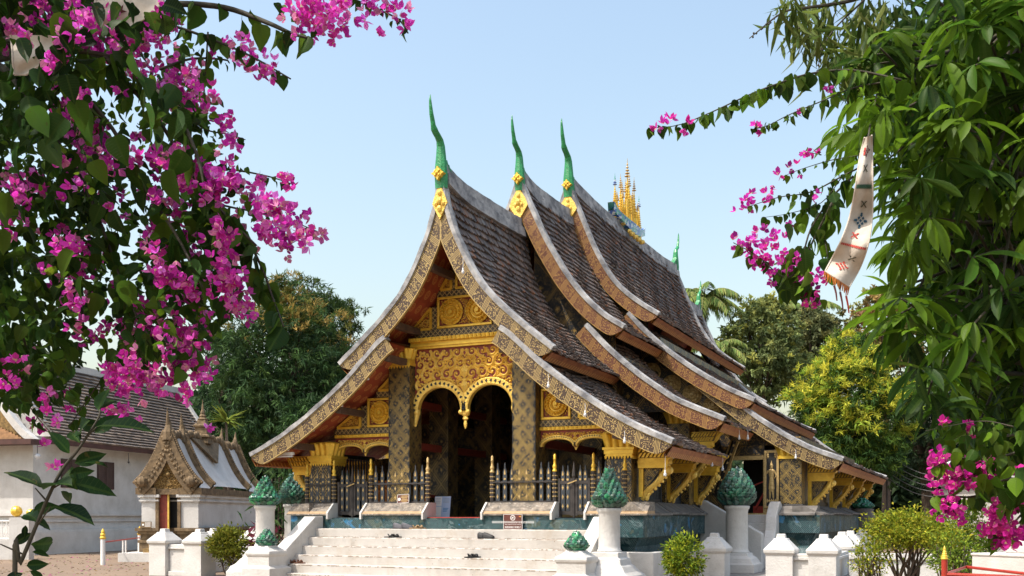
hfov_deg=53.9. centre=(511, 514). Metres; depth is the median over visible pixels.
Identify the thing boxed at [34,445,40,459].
hanging bulb
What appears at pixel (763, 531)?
side staircase
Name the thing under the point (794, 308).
palm tree
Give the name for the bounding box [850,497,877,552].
lotus pot
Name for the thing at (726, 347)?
palm tree
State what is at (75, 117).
bougainvillea
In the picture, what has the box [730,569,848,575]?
terrace
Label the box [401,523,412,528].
shoe
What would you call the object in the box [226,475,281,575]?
lotus post
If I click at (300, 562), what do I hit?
sandal
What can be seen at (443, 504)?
notice board
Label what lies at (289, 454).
tube light
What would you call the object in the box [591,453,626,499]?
picket fence
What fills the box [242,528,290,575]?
lotus newel
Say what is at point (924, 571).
boundary wall
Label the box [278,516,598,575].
front staircase
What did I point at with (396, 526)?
shoe
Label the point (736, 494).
lotus post
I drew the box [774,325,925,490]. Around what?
tree
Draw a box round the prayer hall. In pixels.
[0,358,198,554]
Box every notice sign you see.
[141,522,151,527]
[397,494,408,502]
[496,514,532,528]
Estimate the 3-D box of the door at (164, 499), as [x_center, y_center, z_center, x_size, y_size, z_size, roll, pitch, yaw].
[-12.088,-0.025,35.082,0.330,1.350,0.090,0,0,2]
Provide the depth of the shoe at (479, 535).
20.26 m
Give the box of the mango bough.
[749,0,922,121]
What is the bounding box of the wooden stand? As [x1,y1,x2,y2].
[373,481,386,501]
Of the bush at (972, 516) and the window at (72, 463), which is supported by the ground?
the bush at (972, 516)
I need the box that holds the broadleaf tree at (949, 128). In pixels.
[813,0,1023,459]
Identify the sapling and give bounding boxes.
[0,389,153,575]
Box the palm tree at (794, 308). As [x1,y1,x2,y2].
[785,301,841,376]
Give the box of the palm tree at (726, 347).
[691,339,748,377]
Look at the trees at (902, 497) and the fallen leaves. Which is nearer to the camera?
the fallen leaves
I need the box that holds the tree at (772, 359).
[714,290,814,407]
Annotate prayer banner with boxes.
[9,35,52,75]
[91,0,164,30]
[823,93,877,312]
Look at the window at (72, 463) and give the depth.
41.89 m
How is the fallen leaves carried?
on the ground
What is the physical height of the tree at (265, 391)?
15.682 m
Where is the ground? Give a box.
[0,533,939,575]
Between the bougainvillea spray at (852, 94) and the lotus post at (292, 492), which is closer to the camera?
the bougainvillea spray at (852, 94)
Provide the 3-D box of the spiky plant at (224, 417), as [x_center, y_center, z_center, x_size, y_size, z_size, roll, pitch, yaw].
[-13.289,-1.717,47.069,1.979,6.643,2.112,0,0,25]
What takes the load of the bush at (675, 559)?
on the ground
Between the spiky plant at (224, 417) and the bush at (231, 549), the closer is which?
the bush at (231, 549)
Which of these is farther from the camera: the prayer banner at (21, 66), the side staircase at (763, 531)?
the side staircase at (763, 531)
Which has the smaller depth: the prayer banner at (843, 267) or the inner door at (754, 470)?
the prayer banner at (843, 267)
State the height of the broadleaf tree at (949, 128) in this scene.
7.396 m
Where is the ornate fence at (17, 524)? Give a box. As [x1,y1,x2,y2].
[0,506,33,559]
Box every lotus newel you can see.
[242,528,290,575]
[553,530,598,575]
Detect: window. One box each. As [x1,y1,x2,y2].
[61,458,79,487]
[97,462,113,489]
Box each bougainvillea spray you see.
[646,67,911,140]
[730,147,875,305]
[730,202,835,309]
[749,79,895,136]
[924,414,1023,554]
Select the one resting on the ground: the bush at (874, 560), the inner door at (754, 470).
the bush at (874, 560)
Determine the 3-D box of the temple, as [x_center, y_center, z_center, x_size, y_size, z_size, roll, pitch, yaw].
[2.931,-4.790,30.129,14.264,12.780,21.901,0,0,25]
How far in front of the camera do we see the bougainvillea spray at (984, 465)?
4.44 m
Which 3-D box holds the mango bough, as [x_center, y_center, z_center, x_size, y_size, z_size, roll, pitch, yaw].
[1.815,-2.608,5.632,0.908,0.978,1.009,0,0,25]
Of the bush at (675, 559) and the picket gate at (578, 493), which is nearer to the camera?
the bush at (675, 559)
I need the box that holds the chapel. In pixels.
[118,400,258,561]
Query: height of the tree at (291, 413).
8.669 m
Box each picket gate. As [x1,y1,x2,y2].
[338,466,368,516]
[558,463,590,516]
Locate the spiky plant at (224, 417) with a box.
[208,406,244,489]
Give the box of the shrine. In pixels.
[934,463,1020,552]
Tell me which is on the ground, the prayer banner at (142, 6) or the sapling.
the sapling
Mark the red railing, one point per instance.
(944, 566)
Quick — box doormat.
[427,517,479,517]
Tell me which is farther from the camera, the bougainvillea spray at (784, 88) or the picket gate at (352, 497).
the picket gate at (352, 497)
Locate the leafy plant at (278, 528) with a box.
[237,467,293,547]
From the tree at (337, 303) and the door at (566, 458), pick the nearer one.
the door at (566, 458)
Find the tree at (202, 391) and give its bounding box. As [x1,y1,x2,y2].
[190,338,264,490]
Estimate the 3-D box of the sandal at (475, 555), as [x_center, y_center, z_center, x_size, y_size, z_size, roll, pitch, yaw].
[-0.723,0.806,19.799,0.267,0.085,0.119,0,0,-38]
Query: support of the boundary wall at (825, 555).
on the ground
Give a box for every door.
[160,495,169,528]
[545,439,582,510]
[743,460,762,512]
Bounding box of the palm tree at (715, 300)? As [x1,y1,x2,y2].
[685,281,742,323]
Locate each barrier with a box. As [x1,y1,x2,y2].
[100,526,140,564]
[753,481,762,512]
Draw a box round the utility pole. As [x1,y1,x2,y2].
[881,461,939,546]
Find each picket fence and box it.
[305,460,335,503]
[368,457,429,502]
[490,454,556,502]
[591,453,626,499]
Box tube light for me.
[277,452,293,457]
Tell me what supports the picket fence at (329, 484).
on the temple
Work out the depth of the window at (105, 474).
44.46 m
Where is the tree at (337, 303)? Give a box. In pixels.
[270,271,370,395]
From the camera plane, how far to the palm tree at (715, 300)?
63.31 m
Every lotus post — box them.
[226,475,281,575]
[278,472,304,537]
[591,465,645,575]
[717,466,761,573]
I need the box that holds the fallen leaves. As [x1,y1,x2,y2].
[1,553,224,575]
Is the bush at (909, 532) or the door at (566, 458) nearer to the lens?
the bush at (909, 532)
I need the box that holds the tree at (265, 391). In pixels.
[200,269,356,470]
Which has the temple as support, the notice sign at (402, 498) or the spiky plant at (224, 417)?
the notice sign at (402, 498)
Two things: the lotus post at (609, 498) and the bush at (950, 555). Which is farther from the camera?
the lotus post at (609, 498)
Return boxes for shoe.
[393,523,400,528]
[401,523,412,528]
[477,532,482,538]
[482,532,494,538]
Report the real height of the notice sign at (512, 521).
0.306 m
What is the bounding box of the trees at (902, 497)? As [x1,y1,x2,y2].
[189,383,940,532]
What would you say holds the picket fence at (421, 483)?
on the temple
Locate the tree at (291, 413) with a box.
[265,392,360,499]
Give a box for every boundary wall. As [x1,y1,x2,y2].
[147,527,255,575]
[627,533,732,575]
[763,529,874,575]
[849,553,963,575]
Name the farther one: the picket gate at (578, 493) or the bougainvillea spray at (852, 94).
the picket gate at (578, 493)
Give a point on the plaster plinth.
(1010, 559)
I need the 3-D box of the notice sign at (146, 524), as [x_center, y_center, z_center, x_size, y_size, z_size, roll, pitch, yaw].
[-12.644,0.349,34.847,0.360,0.220,0.023,0,-10,0]
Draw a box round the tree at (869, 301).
[836,284,932,533]
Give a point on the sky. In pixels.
(351, 124)
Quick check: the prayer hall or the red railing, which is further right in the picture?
the red railing
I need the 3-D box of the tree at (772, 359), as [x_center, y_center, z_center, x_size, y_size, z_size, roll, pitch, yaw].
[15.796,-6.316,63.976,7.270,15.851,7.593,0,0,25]
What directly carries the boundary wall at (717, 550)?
on the ground
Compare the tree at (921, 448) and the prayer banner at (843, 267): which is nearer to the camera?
the prayer banner at (843, 267)
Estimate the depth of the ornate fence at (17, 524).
35.82 m
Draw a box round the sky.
[0,0,949,489]
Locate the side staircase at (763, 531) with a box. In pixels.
[700,500,781,568]
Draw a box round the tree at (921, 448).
[881,361,958,520]
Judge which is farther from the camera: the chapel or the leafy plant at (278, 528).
the chapel
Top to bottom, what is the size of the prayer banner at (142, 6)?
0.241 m
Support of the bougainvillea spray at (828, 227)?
attached to the broadleaf tree at (949, 128)
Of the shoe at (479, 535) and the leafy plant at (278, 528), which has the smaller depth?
the shoe at (479, 535)
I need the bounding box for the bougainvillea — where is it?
[0,0,414,470]
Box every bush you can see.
[199,521,254,574]
[659,526,710,575]
[847,534,895,575]
[850,500,974,575]
[919,522,985,575]
[920,494,1002,572]
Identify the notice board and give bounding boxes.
[435,496,450,516]
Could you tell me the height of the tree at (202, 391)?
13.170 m
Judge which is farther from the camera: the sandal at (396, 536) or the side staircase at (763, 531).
the side staircase at (763, 531)
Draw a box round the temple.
[249,94,887,574]
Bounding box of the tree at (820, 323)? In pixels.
[779,301,857,384]
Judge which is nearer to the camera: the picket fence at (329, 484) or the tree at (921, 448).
the picket fence at (329, 484)
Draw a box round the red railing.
[941,546,1023,575]
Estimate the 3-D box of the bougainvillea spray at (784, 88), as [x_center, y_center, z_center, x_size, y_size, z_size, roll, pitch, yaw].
[1.217,-1.890,4.604,1.204,0.357,0.192,0,0,-1]
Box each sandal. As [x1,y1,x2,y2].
[294,560,305,563]
[390,534,401,537]
[470,554,480,557]
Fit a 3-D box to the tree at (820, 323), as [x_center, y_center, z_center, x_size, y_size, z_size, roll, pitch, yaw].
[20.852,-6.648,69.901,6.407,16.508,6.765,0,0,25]
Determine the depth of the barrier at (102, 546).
31.97 m
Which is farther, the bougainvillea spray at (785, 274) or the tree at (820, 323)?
the tree at (820, 323)
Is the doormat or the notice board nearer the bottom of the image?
the doormat
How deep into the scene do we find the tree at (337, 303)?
65.22 m
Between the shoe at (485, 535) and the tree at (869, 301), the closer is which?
the shoe at (485, 535)
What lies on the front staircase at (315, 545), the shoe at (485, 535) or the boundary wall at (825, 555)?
the shoe at (485, 535)
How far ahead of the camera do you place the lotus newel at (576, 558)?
17.86 m
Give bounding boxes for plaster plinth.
[971,540,1023,574]

